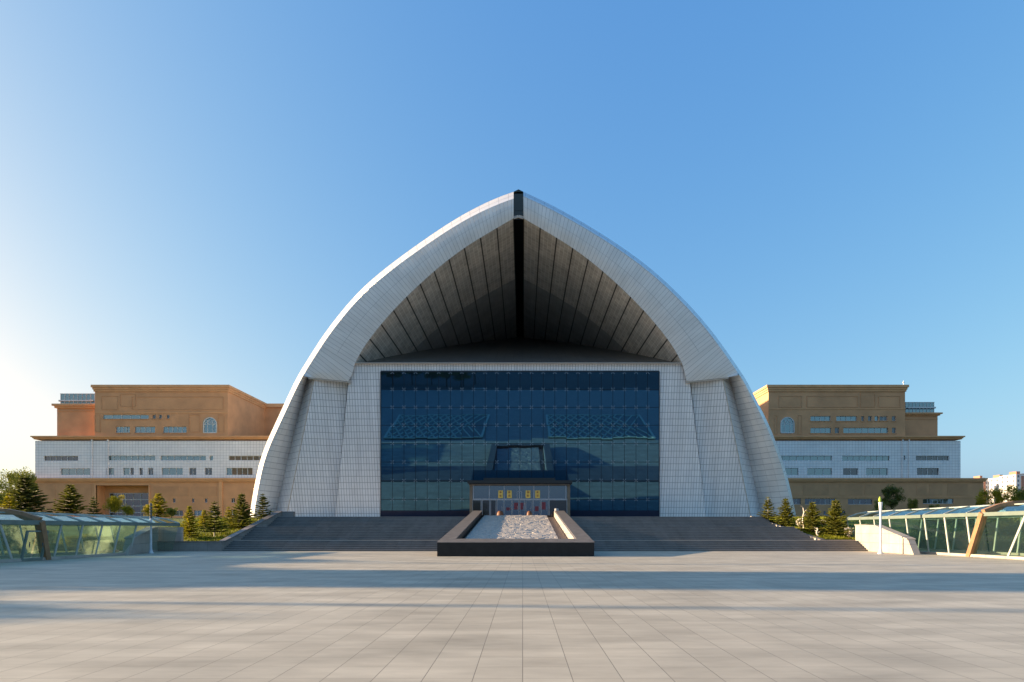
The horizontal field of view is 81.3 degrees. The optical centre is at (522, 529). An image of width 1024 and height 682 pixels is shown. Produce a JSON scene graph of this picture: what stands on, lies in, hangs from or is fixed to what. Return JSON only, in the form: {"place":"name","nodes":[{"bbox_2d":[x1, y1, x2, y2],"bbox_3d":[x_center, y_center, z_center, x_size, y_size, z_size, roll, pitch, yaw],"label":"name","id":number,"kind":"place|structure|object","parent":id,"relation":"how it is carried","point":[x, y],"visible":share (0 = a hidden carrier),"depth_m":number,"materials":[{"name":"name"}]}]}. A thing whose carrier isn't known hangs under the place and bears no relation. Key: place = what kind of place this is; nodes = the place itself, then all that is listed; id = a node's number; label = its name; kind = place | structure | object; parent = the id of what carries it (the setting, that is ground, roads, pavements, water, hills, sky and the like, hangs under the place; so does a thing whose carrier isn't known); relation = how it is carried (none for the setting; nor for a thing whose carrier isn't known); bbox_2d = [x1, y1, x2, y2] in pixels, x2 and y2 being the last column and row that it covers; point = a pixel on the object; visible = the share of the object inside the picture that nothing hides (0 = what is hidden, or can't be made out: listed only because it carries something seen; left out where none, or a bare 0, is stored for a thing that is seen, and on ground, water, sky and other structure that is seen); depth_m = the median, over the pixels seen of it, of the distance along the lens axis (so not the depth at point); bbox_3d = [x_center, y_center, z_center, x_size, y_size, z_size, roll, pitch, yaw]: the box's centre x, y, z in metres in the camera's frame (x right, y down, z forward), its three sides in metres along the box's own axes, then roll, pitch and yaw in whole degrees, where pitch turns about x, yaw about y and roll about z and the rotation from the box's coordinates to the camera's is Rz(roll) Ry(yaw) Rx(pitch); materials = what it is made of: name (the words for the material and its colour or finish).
{"place":"outdoors","nodes":[
{"label":"outdoors","id":0,"kind":"place"},
{"bbox_2d":[117,516,870,542],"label":"bank grass","id":1,"kind":"structure","parent":0,"point":[207,536],"depth_m":55.52,"materials":[{"name":"green plant"}]},
{"bbox_2d":[0,550,1023,681],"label":"plaza pavement","id":2,"kind":"structure","parent":0,"point":[432,616],"depth_m":12.20,"materials":[{"name":"stone"}]},
{"bbox_2d":[0,508,179,562],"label":"glass tunnel","id":3,"kind":"structure","parent":2,"relation":"on","point":[38,522],"depth_m":37.83,"materials":[{"name":"glass"}]},
{"bbox_2d":[20,530,48,560],"bbox_3d":[-28.111,0.898,34.300,0.475,1.726,1.520,0,0,0],"label":"door","id":4,"kind":"structure","parent":3,"relation":"in","point":[27,531],"depth_m":33.68,"materials":[{"name":"grey metal"}]},
{"bbox_2d":[148,503,153,553],"bbox_3d":[-28.193,-0.111,45.182,0.400,3.822,0.400,0,0,0],"label":"camera pole","id":5,"kind":"object","parent":2,"relation":"on","point":[150,551],"visible":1,"depth_m":45.11,"materials":[{"name":"white metal"}]},
{"bbox_2d":[122,527,182,554],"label":"cheek wall","id":6,"kind":"structure","parent":2,"relation":"on","point":[141,543],"depth_m":47.55,"materials":[{"name":"concrete"}]},
{"bbox_2d":[157,511,294,550],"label":"planter wall","id":7,"kind":"structure","parent":2,"relation":"on","point":[223,543],"depth_m":49.90,"materials":[{"name":"stone"}]},
{"bbox_2d":[437,511,594,555],"bbox_3d":[-0.470,-0.225,55.085,10.660,4.050,29.830,0,0,0],"label":"fountain basin","id":8,"kind":"object","parent":2,"relation":"on","point":[478,533],"visible":1,"depth_m":46.20,"materials":[{"name":"stone"}]},
{"bbox_2d":[222,516,866,550],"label":"staircase","id":9,"kind":"structure","parent":2,"relation":"on","point":[752,533],"depth_m":54.11,"materials":[{"name":"stone"}]},
{"bbox_2d":[877,497,883,553],"bbox_3d":[26.662,-0.343,44.384,0.400,4.286,0.400,0,0,0],"label":"lamp pole","id":10,"kind":"object","parent":2,"relation":"on","point":[880,503],"visible":0.96,"depth_m":44.32,"materials":[{"name":"white metal"}]},
{"bbox_2d":[854,524,920,554],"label":"cheek wall","id":11,"kind":"structure","parent":2,"relation":"on","point":[867,538],"depth_m":46.96,"materials":[{"name":"concrete"}]},
{"bbox_2d":[846,500,1023,559],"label":"glass tunnel","id":12,"kind":"structure","parent":2,"relation":"on","point":[988,511],"depth_m":42.13,"materials":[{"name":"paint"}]},
{"bbox_2d":[0,518,1023,554],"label":"lawn","id":13,"kind":"structure","parent":0,"point":[107,543],"depth_m":54.06,"materials":[{"name":"green plant"}]},
{"bbox_2d":[0,480,9,507],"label":"leafy tree","id":14,"kind":"object","parent":13,"relation":"on","point":[2,496],"visible":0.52,"depth_m":84.52,"materials":[{"name":"green plant"}]},
{"bbox_2d":[0,493,22,519],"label":"spruce tree","id":15,"kind":"object","parent":13,"relation":"on","point":[10,501],"visible":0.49,"depth_m":61.85,"materials":[{"name":"green plant"}]},
{"bbox_2d":[0,469,23,502],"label":"leafy tree","id":16,"kind":"object","parent":13,"relation":"on","point":[11,477],"visible":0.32,"depth_m":91.84,"materials":[{"name":"green plant"}]},
{"bbox_2d":[0,529,23,547],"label":"leafy bush","id":17,"kind":"object","parent":13,"relation":"on","point":[8,535],"visible":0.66,"depth_m":43.47,"materials":[{"name":"green plant"}]},
{"bbox_2d":[2,525,36,552],"bbox_3d":[-38.371,0.617,45.452,3.278,2.605,2.887,0,0,8],"label":"leafy bush","id":18,"kind":"object","parent":13,"relation":"on","point":[14,529],"visible":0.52,"depth_m":45.18,"materials":[{"name":"green plant"}]},
{"bbox_2d":[10,467,38,496],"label":"leafy tree","id":19,"kind":"object","parent":13,"relation":"on","point":[30,474],"visible":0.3,"depth_m":95.91,"materials":[{"name":"green plant"}]},
{"bbox_2d":[0,475,54,512],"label":"spruce tree","id":20,"kind":"object","parent":13,"relation":"on","point":[25,489],"visible":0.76,"depth_m":65.57,"materials":[{"name":"green plant"}]},
{"bbox_2d":[22,527,65,551],"bbox_3d":[-39.032,0.785,48.118,3.278,2.236,2.887,0,0,-17],"label":"leafy bush","id":21,"kind":"object","parent":13,"relation":"on","point":[50,536],"visible":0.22,"depth_m":48.15,"materials":[{"name":"green plant"}]},
{"bbox_2d":[51,484,94,514],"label":"spruce tree","id":22,"kind":"object","parent":13,"relation":"on","point":[70,494],"visible":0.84,"depth_m":69.54,"materials":[{"name":"green plant"}]},
{"bbox_2d":[58,533,102,550],"bbox_3d":[-37.860,1.067,50.770,2.887,1.614,3.278,0,0,38],"label":"leafy bush","id":23,"kind":"object","parent":13,"relation":"on","point":[85,538],"visible":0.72,"depth_m":50.55,"materials":[{"name":"green plant"}]},
{"bbox_2d":[86,497,101,513],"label":"spruce tree","id":24,"kind":"object","parent":13,"relation":"on","point":[94,506],"visible":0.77,"depth_m":67.82,"materials":[{"name":"green plant"}]},
{"bbox_2d":[102,495,126,514],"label":"young tree","id":25,"kind":"object","parent":13,"relation":"on","point":[114,504],"visible":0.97,"depth_m":69.74,"materials":[{"name":"green plant"}]},
{"bbox_2d":[122,505,133,515],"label":"young tree","id":26,"kind":"object","parent":13,"relation":"on","point":[128,510],"visible":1,"depth_m":69.80,"materials":[{"name":"green plant"}]},
{"bbox_2d":[142,504,156,515],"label":"young tree","id":27,"kind":"object","parent":13,"relation":"on","point":[146,509],"visible":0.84,"depth_m":67.82,"materials":[{"name":"green plant"}]},
{"bbox_2d":[28,385,283,517],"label":"annex building","id":28,"kind":"structure","parent":13,"relation":"on","point":[197,448],"depth_m":130.00,"materials":[{"name":"beige stone"}]},
{"bbox_2d":[45,456,77,460],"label":"window","id":29,"kind":"structure","parent":28,"relation":"in","point":[47,458],"depth_m":130.27,"materials":[{"name":"grey glass"}]},
{"bbox_2d":[61,469,89,474],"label":"window","id":30,"kind":"structure","parent":28,"relation":"in","point":[63,471],"depth_m":130.27,"materials":[{"name":"grey glass"}]},
{"bbox_2d":[116,427,129,432],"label":"window","id":31,"kind":"structure","parent":28,"relation":"in","point":[118,429],"depth_m":130.27,"materials":[{"name":"blue glass"}]},
{"bbox_2d":[103,415,148,418],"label":"window","id":32,"kind":"structure","parent":28,"relation":"in","point":[104,416],"depth_m":130.27,"materials":[{"name":"blue glass"}]},
{"bbox_2d":[124,468,129,474],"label":"window","id":33,"kind":"structure","parent":28,"relation":"in","point":[126,470],"depth_m":130.27,"materials":[{"name":"blue glass"}]},
{"bbox_2d":[110,493,147,515],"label":"window","id":34,"kind":"structure","parent":28,"relation":"in","point":[137,501],"depth_m":131.48,"materials":[{"name":"grey glass"}]},
{"bbox_2d":[109,456,154,459],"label":"window","id":35,"kind":"structure","parent":28,"relation":"in","point":[110,457],"depth_m":130.27,"materials":[{"name":"blue glass"}]},
{"bbox_2d":[135,427,154,432],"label":"window","id":36,"kind":"structure","parent":28,"relation":"in","point":[137,429],"depth_m":130.27,"materials":[{"name":"blue glass"}]},
{"bbox_2d":[162,468,182,474],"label":"window","id":37,"kind":"structure","parent":28,"relation":"in","point":[165,471],"depth_m":130.27,"materials":[{"name":"blue glass"}]},
{"bbox_2d":[163,427,185,432],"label":"window","id":38,"kind":"structure","parent":28,"relation":"in","point":[165,429],"depth_m":130.27,"materials":[{"name":"blue glass"}]},
{"bbox_2d":[161,456,205,459],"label":"window","id":39,"kind":"structure","parent":28,"relation":"in","point":[162,457],"depth_m":130.27,"materials":[{"name":"blue glass"}]},
{"bbox_2d":[189,468,195,474],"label":"window","id":40,"kind":"structure","parent":28,"relation":"in","point":[192,471],"depth_m":130.27,"materials":[{"name":"blue glass"}]},
{"bbox_2d":[194,510,202,515],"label":"window","id":41,"kind":"structure","parent":28,"relation":"in","point":[197,512],"depth_m":129.06,"materials":[{"name":"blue glass"}]},
{"bbox_2d":[205,468,211,474],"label":"window","id":42,"kind":"structure","parent":28,"relation":"in","point":[208,471],"depth_m":130.27,"materials":[{"name":"blue glass"}]},
{"bbox_2d":[203,417,216,432],"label":"arched window","id":43,"kind":"structure","parent":28,"relation":"in","point":[210,424],"depth_m":129.98,"materials":[{"name":"blue glass"}]},
{"bbox_2d":[226,468,252,474],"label":"window","id":44,"kind":"structure","parent":28,"relation":"in","point":[229,471],"depth_m":130.27,"materials":[{"name":"brown glass"}]},
{"bbox_2d":[229,456,261,459],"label":"window","id":45,"kind":"structure","parent":28,"relation":"in","point":[230,457],"depth_m":130.27,"materials":[{"name":"brown glass"}]},
{"bbox_2d":[143,493,170,516],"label":"spruce tree","id":46,"kind":"object","parent":13,"relation":"on","point":[160,510],"visible":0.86,"depth_m":71.71,"materials":[{"name":"green plant"}]},
{"bbox_2d":[164,507,179,517],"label":"young tree","id":47,"kind":"object","parent":13,"relation":"on","point":[171,511],"visible":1,"depth_m":69.83,"materials":[{"name":"green plant"}]},
{"bbox_2d":[180,506,199,537],"bbox_3d":[-29.374,-0.612,52.499,1.719,3.248,1.919,0,0,-15],"label":"spruce tree","id":48,"kind":"object","parent":13,"relation":"on","point":[188,527],"visible":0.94,"depth_m":52.47,"materials":[{"name":"green plant"}]},
{"bbox_2d":[195,510,211,527],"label":"spruce tree","id":49,"kind":"object","parent":13,"relation":"on","point":[204,513],"visible":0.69,"depth_m":57.85,"materials":[{"name":"green plant"}]},
{"bbox_2d":[199,501,229,535],"bbox_3d":[-27.790,-0.890,53.621,2.637,3.454,2.527,0,0,9],"label":"spruce tree","id":50,"kind":"object","parent":13,"relation":"on","point":[214,527],"visible":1,"depth_m":53.37,"materials":[{"name":"green plant"}]},
{"bbox_2d":[222,506,234,525],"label":"spruce tree","id":51,"kind":"object","parent":13,"relation":"on","point":[228,511],"visible":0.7,"depth_m":58.38,"materials":[{"name":"green plant"}]},
{"bbox_2d":[224,493,256,528],"bbox_3d":[-27.184,-1.752,57.443,3.008,3.761,2.904,0,0,41],"label":"spruce tree","id":52,"kind":"object","parent":13,"relation":"on","point":[242,507],"visible":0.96,"depth_m":57.17,"materials":[{"name":"green plant"}]},
{"bbox_2d":[250,494,273,518],"bbox_3d":[-26.583,-2.163,61.056,2.484,3.239,2.592,0,0,0],"label":"spruce tree","id":53,"kind":"object","parent":13,"relation":"on","point":[264,504],"visible":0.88,"depth_m":60.74,"materials":[{"name":"green plant"}]},
{"bbox_2d":[758,497,776,520],"bbox_3d":[25.326,-2.041,61.452,2.109,2.868,2.201,0,0,-11],"label":"spruce tree","id":54,"kind":"object","parent":13,"relation":"on","point":[767,504],"visible":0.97,"depth_m":61.26,"materials":[{"name":"green plant"}]},
{"bbox_2d":[773,498,796,524],"bbox_3d":[26.233,-1.726,59.559,2.464,3.072,2.379,0,0,-28],"label":"spruce tree","id":55,"kind":"object","parent":13,"relation":"on","point":[784,516],"visible":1,"depth_m":59.26,"materials":[{"name":"green plant"}]},
{"bbox_2d":[798,502,825,531],"bbox_3d":[27.512,-1.162,56.345,2.390,3.175,2.668,0,0,-1],"label":"spruce tree","id":56,"kind":"object","parent":13,"relation":"on","point":[812,515],"visible":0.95,"depth_m":56.26,"materials":[{"name":"green plant"}]},
{"bbox_2d":[819,499,854,535],"bbox_3d":[28.989,-1.066,54.997,3.125,3.637,3.236,0,0,-1],"label":"spruce tree","id":57,"kind":"object","parent":13,"relation":"on","point":[834,522],"visible":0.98,"depth_m":54.73,"materials":[{"name":"green plant"}]},
{"bbox_2d":[844,527,854,537],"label":"flowering shrub","id":58,"kind":"object","parent":13,"relation":"on","point":[850,531],"visible":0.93,"depth_m":53.66,"materials":[{"name":"white plant"}]},
{"bbox_2d":[753,381,987,516],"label":"annex building","id":59,"kind":"structure","parent":13,"relation":"on","point":[853,449],"depth_m":130.00,"materials":[{"name":"beige stone"}]},
{"bbox_2d":[780,417,793,432],"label":"arched window","id":60,"kind":"structure","parent":59,"relation":"in","point":[787,423],"depth_m":129.98,"materials":[{"name":"blue glass"}]},
{"bbox_2d":[785,468,797,474],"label":"window","id":61,"kind":"structure","parent":59,"relation":"in","point":[789,471],"depth_m":130.27,"materials":[{"name":"blue glass"}]},
{"bbox_2d":[781,456,831,460],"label":"window","id":62,"kind":"structure","parent":59,"relation":"in","point":[784,458],"depth_m":130.27,"materials":[{"name":"blue glass"}]},
{"bbox_2d":[807,468,831,474],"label":"window","id":63,"kind":"structure","parent":59,"relation":"in","point":[810,471],"depth_m":130.27,"materials":[{"name":"blue glass"}]},
{"bbox_2d":[805,499,834,503],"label":"window","id":64,"kind":"structure","parent":59,"relation":"in","point":[818,501],"depth_m":129.06,"materials":[{"name":"blue glass"}]},
{"bbox_2d":[811,416,829,420],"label":"window","id":65,"kind":"structure","parent":59,"relation":"in","point":[813,418],"depth_m":130.27,"materials":[{"name":"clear glass"}]},
{"bbox_2d":[811,428,830,432],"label":"window","id":66,"kind":"structure","parent":59,"relation":"in","point":[813,430],"depth_m":130.27,"materials":[{"name":"blue glass"}]},
{"bbox_2d":[836,416,856,420],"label":"window","id":67,"kind":"structure","parent":59,"relation":"in","point":[838,418],"depth_m":130.27,"materials":[{"name":"blue glass"}]},
{"bbox_2d":[843,468,857,474],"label":"window","id":68,"kind":"structure","parent":59,"relation":"in","point":[846,471],"depth_m":130.27,"materials":[{"name":"blue glass"}]},
{"bbox_2d":[848,499,871,503],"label":"window","id":69,"kind":"structure","parent":59,"relation":"in","point":[850,501],"depth_m":129.06,"materials":[{"name":"blue glass"}]},
{"bbox_2d":[843,428,887,432],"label":"window","id":70,"kind":"structure","parent":59,"relation":"in","point":[845,430],"depth_m":130.27,"materials":[{"name":"blue glass"}]},
{"bbox_2d":[842,456,888,460],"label":"window","id":71,"kind":"structure","parent":59,"relation":"in","point":[844,458],"depth_m":130.27,"materials":[{"name":"blue glass"}]},
{"bbox_2d":[866,468,886,474],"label":"window","id":72,"kind":"structure","parent":59,"relation":"in","point":[869,471],"depth_m":130.27,"materials":[{"name":"blue glass"}]},
{"bbox_2d":[917,468,937,474],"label":"window","id":73,"kind":"structure","parent":59,"relation":"in","point":[920,471],"depth_m":130.27,"materials":[{"name":"blue glass"}]},
{"bbox_2d":[916,456,948,460],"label":"window","id":74,"kind":"structure","parent":59,"relation":"in","point":[918,458],"depth_m":130.27,"materials":[{"name":"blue glass"}]},
{"bbox_2d":[923,499,952,503],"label":"window","id":75,"kind":"structure","parent":59,"relation":"in","point":[925,501],"depth_m":129.06,"materials":[{"name":"blue glass"}]},
{"bbox_2d":[871,500,886,510],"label":"young tree","id":76,"kind":"object","parent":13,"relation":"on","point":[876,504],"visible":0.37,"depth_m":85.94,"materials":[{"name":"green plant"}]},
{"bbox_2d":[881,484,906,509],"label":"leafy tree","id":77,"kind":"object","parent":13,"relation":"on","point":[889,492],"visible":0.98,"depth_m":89.53,"materials":[{"name":"green plant"}]},
{"bbox_2d":[905,499,918,508],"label":"young tree","id":78,"kind":"object","parent":13,"relation":"on","point":[912,504],"visible":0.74,"depth_m":87.85,"materials":[{"name":"green plant"}]},
{"bbox_2d":[911,519,954,538],"bbox_3d":[36.861,0.121,53.398,3.460,3.257,3.047,0,0,36],"label":"leafy bush","id":79,"kind":"object","parent":13,"relation":"on","point":[931,529],"visible":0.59,"depth_m":53.11,"materials":[{"name":"green plant"}]},
{"bbox_2d":[929,503,941,513],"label":"young tree","id":80,"kind":"object","parent":13,"relation":"on","point":[933,506],"visible":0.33,"depth_m":87.52,"materials":[{"name":"green plant"}]},
{"bbox_2d":[941,510,990,548],"bbox_3d":[38.153,-0.123,51.338,3.460,3.796,3.047,0,0,1],"label":"leafy bush","id":81,"kind":"object","parent":13,"relation":"on","point":[961,530],"visible":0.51,"depth_m":51.07,"materials":[{"name":"green plant"}]},
{"bbox_2d":[974,488,990,511],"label":"leafy tree","id":82,"kind":"object","parent":13,"relation":"on","point":[982,500],"visible":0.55,"depth_m":119.73,"materials":[{"name":"green plant"}]},
{"bbox_2d":[958,518,1010,549],"bbox_3d":[40.265,0.184,52.191,3.047,3.119,3.460,0,0,-24],"label":"leafy bush","id":83,"kind":"object","parent":13,"relation":"on","point":[992,519],"visible":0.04,"depth_m":51.50,"materials":[{"name":"green plant"}]},
{"bbox_2d":[962,518,1011,550],"bbox_3d":[39.486,0.455,50.984,2.887,2.964,3.278,0,0,-27],"label":"leafy bush","id":84,"kind":"object","parent":13,"relation":"on","point":[990,527],"visible":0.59,"depth_m":50.12,"materials":[{"name":"green plant"}]},
{"bbox_2d":[987,486,1003,504],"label":"leafy tree","id":85,"kind":"object","parent":13,"relation":"on","point":[996,493],"visible":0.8,"depth_m":117.67,"materials":[{"name":"green plant"}]},
{"bbox_2d":[1000,483,1019,510],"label":"leafy tree","id":86,"kind":"object","parent":13,"relation":"on","point":[1005,497],"visible":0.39,"depth_m":115.91,"materials":[{"name":"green plant"}]},
{"bbox_2d":[998,509,1021,534],"bbox_3d":[44.973,-0.090,55.000,3.460,3.724,3.047,0,0,40],"label":"leafy bush","id":87,"kind":"object","parent":13,"relation":"on","point":[1012,519],"visible":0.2,"depth_m":54.73,"materials":[{"name":"green plant"}]},
{"bbox_2d":[998,518,1023,549],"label":"leafy bush","id":88,"kind":"object","parent":13,"relation":"on","point":[1013,527],"visible":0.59,"depth_m":50.57,"materials":[{"name":"green plant"}]},
{"bbox_2d":[1009,530,1023,543],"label":"leafy bush","id":89,"kind":"object","parent":13,"relation":"on","point":[1012,537],"visible":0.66,"depth_m":49.14,"materials":[{"name":"green plant"}]},
{"bbox_2d":[1011,487,1023,510],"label":"leafy tree","id":90,"kind":"object","parent":13,"relation":"on","point":[1019,494],"visible":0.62,"depth_m":111.95,"materials":[{"name":"green plant"}]},
{"bbox_2d":[0,0,1023,517],"label":"sky","id":91,"kind":"structure","parent":0,"point":[193,192],"materials":[{"name":"blue"}]},
{"bbox_2d":[915,540,1017,547],"bbox_3d":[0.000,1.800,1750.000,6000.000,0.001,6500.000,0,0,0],"label":"ground","id":92,"kind":"structure","parent":0,"point":[922,543],"depth_m":100.22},
{"bbox_2d":[974,476,988,502],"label":"apartment tower","id":93,"kind":"structure","parent":0,"point":[986,484],"depth_m":420.00,"materials":[{"name":"paint"}]},
{"bbox_2d":[988,475,1002,511],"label":"apartment tower","id":94,"kind":"structure","parent":0,"point":[994,482],"depth_m":435.45,"materials":[{"name":"white paint"}]},
{"bbox_2d":[999,471,1023,511],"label":"apartment tower","id":95,"kind":"structure","parent":0,"point":[1016,478],"depth_m":403.68,"materials":[{"name":"white paint"}]},
{"bbox_2d":[1002,475,1018,511],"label":"windows","id":96,"kind":"structure","parent":95,"relation":"in","point":[1013,475],"depth_m":402.72,"materials":[{"name":"grey glass"}]},
{"label":"terrace","id":97,"kind":"structure","parent":0,"visible":0},
{"bbox_2d":[467,478,571,515],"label":"entrance portico","id":98,"kind":"structure","parent":97,"relation":"on","point":[520,496],"depth_m":71.70,"materials":[{"name":"brown metal"}]},
{"bbox_2d":[473,500,480,510],"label":"side window","id":99,"kind":"structure","parent":98,"relation":"in","point":[476,503],"depth_m":71.69,"materials":[{"name":"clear glass"}]},
{"bbox_2d":[482,500,489,514],"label":"side window","id":100,"kind":"structure","parent":98,"relation":"in","point":[485,503],"depth_m":71.69,"materials":[{"name":"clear glass"}]},
{"bbox_2d":[490,500,495,514],"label":"side window","id":101,"kind":"structure","parent":98,"relation":"in","point":[492,502],"depth_m":71.69,"materials":[{"name":"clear glass"}]},
{"bbox_2d":[497,500,503,514],"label":"door","id":102,"kind":"structure","parent":98,"relation":"in","point":[500,503],"depth_m":71.69,"materials":[{"name":"blue glass"}]},
{"bbox_2d":[504,500,511,514],"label":"door","id":103,"kind":"structure","parent":98,"relation":"in","point":[507,503],"depth_m":71.69,"materials":[{"name":"blue glass"}]},
{"bbox_2d":[512,500,518,514],"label":"door","id":104,"kind":"structure","parent":98,"relation":"in","point":[514,512],"depth_m":71.69,"materials":[{"name":"blue glass"}]},
{"bbox_2d":[520,500,524,514],"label":"door","id":105,"kind":"structure","parent":98,"relation":"in","point":[522,512],"depth_m":71.69,"materials":[{"name":"blue glass"}]},
{"bbox_2d":[526,500,532,514],"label":"door","id":106,"kind":"structure","parent":98,"relation":"in","point":[529,503],"depth_m":71.69,"materials":[{"name":"blue glass"}]},
{"bbox_2d":[533,500,540,514],"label":"door","id":107,"kind":"structure","parent":98,"relation":"in","point":[535,502],"depth_m":71.69,"materials":[{"name":"blue glass"}]},
{"bbox_2d":[541,500,548,514],"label":"door","id":108,"kind":"structure","parent":98,"relation":"in","point":[543,512],"depth_m":71.69,"materials":[{"name":"blue glass"}]},
{"bbox_2d":[549,500,566,514],"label":"side window","id":109,"kind":"structure","parent":98,"relation":"in","point":[561,504],"depth_m":71.69,"materials":[{"name":"blue glass"}]},
{"bbox_2d":[250,189,795,523],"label":"arch hall","id":110,"kind":"structure","parent":97,"relation":"on","point":[518,333],"depth_m":74.61,"materials":[{"name":"white tile"}]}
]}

